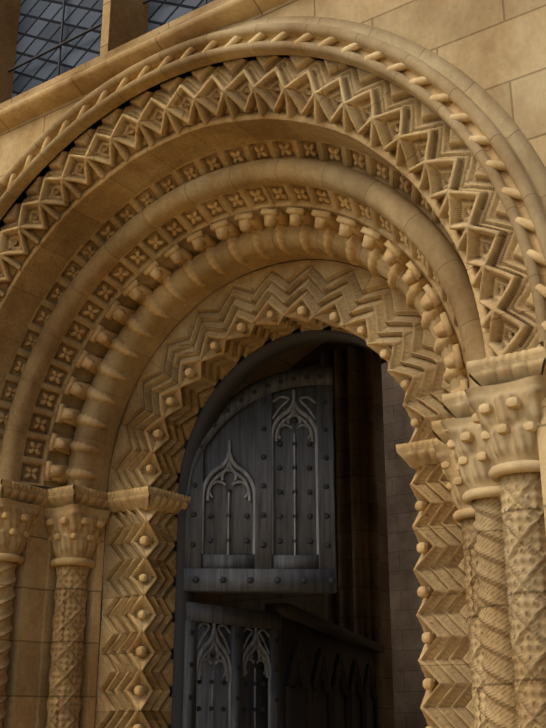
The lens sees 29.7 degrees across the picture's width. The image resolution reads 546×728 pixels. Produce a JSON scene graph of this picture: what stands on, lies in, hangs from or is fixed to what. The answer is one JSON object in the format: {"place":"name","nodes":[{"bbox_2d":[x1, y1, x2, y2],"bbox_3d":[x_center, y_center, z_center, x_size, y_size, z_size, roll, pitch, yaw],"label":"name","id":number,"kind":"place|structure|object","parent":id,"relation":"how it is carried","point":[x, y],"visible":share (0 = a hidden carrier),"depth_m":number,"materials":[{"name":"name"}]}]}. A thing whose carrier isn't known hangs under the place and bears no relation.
{"place":"outdoors","nodes":[
{"label":"outdoors","id":0,"kind":"place"},
{"bbox_2d":[168,326,371,727],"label":"door frame","id":1,"kind":"object","parent":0,"point":[237,376],"visible":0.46,"depth_m":6.11,"materials":[{"name":"grey wood"}]},
{"bbox_2d":[320,346,394,727],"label":"interior pier","id":2,"kind":"structure","parent":0,"point":[358,602],"depth_m":10.80,"materials":[{"name":"brown stone"}]},
{"label":"inside floor","id":3,"kind":"object","parent":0,"visible":0},
{"bbox_2d":[0,55,427,727],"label":"interior walls","id":4,"kind":"structure","parent":3,"relation":"on","point":[404,555],"depth_m":15.35,"materials":[{"name":"beige stone"}]},
{"bbox_2d":[0,0,224,107],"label":"window frame","id":5,"kind":"structure","parent":4,"relation":"attached to","point":[105,52],"depth_m":5.84,"materials":[{"name":"stone"}]},
{"bbox_2d":[0,0,148,103],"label":"window reveals","id":6,"kind":"object","parent":5,"relation":"attached to","point":[128,21],"depth_m":6.57,"materials":[{"name":"beige stone"}]},
{"bbox_2d":[8,0,206,75],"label":"window bars","id":7,"kind":"object","parent":6,"relation":"attached to","point":[60,45],"depth_m":6.40,"materials":[{"name":"black metal"}]},
{"bbox_2d":[12,0,213,97],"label":"window glass","id":8,"kind":"object","parent":6,"relation":"in","point":[39,28],"depth_m":6.48,"materials":[{"name":"grey glass"}]},
{"bbox_2d":[0,55,387,727],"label":"arch reveal","id":9,"kind":"object","parent":4,"relation":"attached to","point":[284,361],"visible":0.04,"depth_m":7.07,"materials":[{"name":"stone"}]},
{"bbox_2d":[265,603,383,727],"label":"lobby screen","id":10,"kind":"object","parent":4,"relation":"attached to","point":[327,674],"visible":1,"depth_m":7.82,"materials":[{"name":"brown wood"}]},
{"bbox_2d":[170,368,336,727],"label":"door leaves","id":11,"kind":"object","parent":3,"relation":"on","point":[237,442],"visible":1,"depth_m":6.24,"materials":[{"name":"grey wood"}]},
{"bbox_2d":[186,367,334,727],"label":"door studs","id":12,"kind":"object","parent":11,"relation":"attached to","point":[277,580],"depth_m":6.24,"materials":[{"name":"black metal"}]},
{"bbox_2d":[95,260,474,727],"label":"chevron arch surround","id":13,"kind":"object","parent":3,"relation":"on","point":[378,309],"visible":0.83,"depth_m":5.79,"materials":[{"name":"stone"}]},
{"bbox_2d":[132,306,433,727],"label":"decorative studs","id":14,"kind":"object","parent":13,"relation":"attached to","point":[422,592],"visible":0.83,"depth_m":5.58,"materials":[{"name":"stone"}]},
{"bbox_2d":[462,517,488,727],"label":"shaft","id":15,"kind":"object","parent":3,"relation":"on","point":[476,648],"visible":0.42,"depth_m":4.38,"materials":[{"name":"stone"}]},
{"bbox_2d":[453,507,474,523],"bbox_3d":[0.930,0.675,4.576,0.258,0.044,0.258,-13,-23,33],"label":"astragal ring","id":16,"kind":"object","parent":15,"relation":"on","point":[460,515],"visible":0.33,"depth_m":4.50,"materials":[{"name":"beige stone"}]},
{"label":"ground","id":17,"kind":"structure","parent":0,"visible":0},
{"bbox_2d":[0,561,17,727],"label":"shaft","id":18,"kind":"object","parent":17,"relation":"on","point":[8,578],"visible":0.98,"depth_m":5.65,"materials":[{"name":"stone"}]},
{"bbox_2d":[0,553,24,564],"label":"astragal ring","id":19,"kind":"object","parent":18,"relation":"on","point":[19,559],"visible":0.75,"depth_m":5.72,"materials":[{"name":"beige stone"}]},
{"bbox_2d":[3,507,104,727],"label":"jamb","id":20,"kind":"object","parent":17,"relation":"on","point":[29,666],"depth_m":5.79,"materials":[{"name":"stone"}]},
{"bbox_2d":[45,565,88,727],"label":"shaft","id":21,"kind":"object","parent":17,"relation":"on","point":[65,678],"visible":1,"depth_m":5.74,"materials":[{"name":"stone"}]},
{"bbox_2d":[50,557,94,568],"bbox_3d":[-1.158,1.157,5.959,0.258,0.044,0.258,-13,-23,33],"label":"astragal ring","id":22,"kind":"object","parent":21,"relation":"on","point":[89,563],"visible":0.73,"depth_m":5.86,"materials":[{"name":"beige stone"}]},
{"bbox_2d":[0,0,545,179],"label":"front wall","id":23,"kind":"structure","parent":17,"relation":"on","point":[495,50],"depth_m":4.35,"materials":[{"name":"stone"}]},
{"bbox_2d":[0,0,288,132],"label":"string course","id":24,"kind":"object","parent":23,"relation":"attached to","point":[88,79],"visible":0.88,"depth_m":5.57,"materials":[{"name":"stone"}]},
{"bbox_2d":[0,16,545,345],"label":"hood mould","id":25,"kind":"object","parent":23,"relation":"attached to","point":[510,147],"visible":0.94,"depth_m":4.55,"materials":[{"name":"stone"}]},
{"bbox_2d":[0,31,545,329],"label":"hood tabs","id":26,"kind":"object","parent":25,"relation":"attached to","point":[534,255],"visible":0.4,"depth_m":4.55,"materials":[{"name":"stone"}]},
{"bbox_2d":[471,497,517,727],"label":"shaft","id":27,"kind":"object","parent":17,"relation":"on","point":[497,666],"visible":0.6,"depth_m":3.98,"materials":[{"name":"stone"}]},
{"bbox_2d":[462,486,499,505],"bbox_3d":[0.900,0.541,4.191,0.258,0.044,0.258,-13,-23,33],"label":"astragal ring","id":28,"kind":"object","parent":27,"relation":"on","point":[469,496],"visible":0.38,"depth_m":4.10,"materials":[{"name":"beige stone"}]},
{"bbox_2d":[499,472,545,727],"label":"shaft","id":29,"kind":"object","parent":17,"relation":"on","point":[523,526],"visible":1,"depth_m":3.59,"materials":[{"name":"stone"}]},
{"bbox_2d":[488,460,539,482],"bbox_3d":[0.923,0.400,3.787,0.258,0.044,0.258,-13,-23,33],"label":"astragal ring","id":30,"kind":"object","parent":29,"relation":"on","point":[495,472],"visible":0.58,"depth_m":3.69,"materials":[{"name":"beige stone"}]},
{"bbox_2d":[537,406,545,530],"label":"jamb","id":31,"kind":"object","parent":17,"relation":"on","point":[541,431],"depth_m":3.67,"materials":[{"name":"stone"}]},
{"bbox_2d":[0,463,438,515],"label":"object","id":32,"kind":"object","parent":31,"relation":"on","point":[74,494],"visible":0.08,"depth_m":5.95,"materials":[{"name":"stone"}]},
{"bbox_2d":[0,479,189,513],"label":"impost","id":33,"kind":"object","parent":32,"relation":"attached to","point":[160,499],"visible":0.94,"depth_m":5.97,"materials":[{"name":"stone"}]},
{"bbox_2d":[0,498,42,554],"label":"capital","id":34,"kind":"object","parent":33,"relation":"hanging from","point":[11,544],"depth_m":5.76,"materials":[{"name":"beige stone"}]},
{"bbox_2d":[43,504,111,558],"bbox_3d":[-1.158,1.005,6.012,0.337,0.300,0.337,-13,-23,33],"label":"capital","id":35,"kind":"object","parent":33,"relation":"hanging from","point":[80,546],"depth_m":5.91,"materials":[{"name":"beige stone"}]},
{"bbox_2d":[0,139,462,449],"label":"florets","id":36,"kind":"object","parent":33,"relation":"on","point":[97,240],"depth_m":5.73,"materials":[{"name":"beige stone"}]},
{"bbox_2d":[43,206,469,491],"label":"roll molding","id":37,"kind":"structure","parent":33,"relation":"on","point":[119,392],"depth_m":6.07,"materials":[{"name":"beige stone"}]},
{"bbox_2d":[39,201,468,484],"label":"beakhead ornaments","id":38,"kind":"object","parent":37,"relation":"attached to","point":[396,259],"visible":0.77,"depth_m":5.74},
{"bbox_2d":[0,158,485,481],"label":"roll molding","id":39,"kind":"structure","parent":32,"relation":"on","point":[418,228],"depth_m":5.46,"materials":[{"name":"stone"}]},
{"bbox_2d":[19,184,470,485],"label":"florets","id":40,"kind":"object","parent":32,"relation":"on","point":[94,299],"depth_m":5.93,"materials":[{"name":"beige stone"}]},
{"bbox_2d":[0,55,545,389],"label":"molding","id":41,"kind":"structure","parent":32,"relation":"on","point":[85,187],"depth_m":5.13,"materials":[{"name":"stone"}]},
{"bbox_2d":[396,346,545,468],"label":"impost","id":42,"kind":"object","parent":32,"relation":"on","point":[505,368],"visible":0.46,"depth_m":3.87,"materials":[{"name":"stone"}]},
{"bbox_2d":[433,444,471,509],"bbox_3d":[0.930,0.524,4.629,0.360,0.300,0.360,-13,-23,33],"label":"capital","id":43,"kind":"object","parent":42,"relation":"hanging from","point":[444,452],"depth_m":4.60,"materials":[{"name":"beige stone"}]},
{"bbox_2d":[441,417,499,489],"bbox_3d":[0.900,0.390,4.244,0.350,0.300,0.350,-13,-23,33],"label":"capital","id":44,"kind":"object","parent":42,"relation":"hanging from","point":[474,471],"depth_m":4.17,"materials":[{"name":"beige stone"}]},
{"bbox_2d":[464,375,545,464],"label":"capital","id":45,"kind":"object","parent":42,"relation":"hanging from","point":[518,441],"depth_m":3.73,"materials":[{"name":"beige stone"}]},
{"bbox_2d":[541,349,545,376],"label":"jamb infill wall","id":46,"kind":"structure","parent":17,"relation":"on","point":[543,365],"depth_m":3.76,"materials":[{"name":"stone"}]}
]}

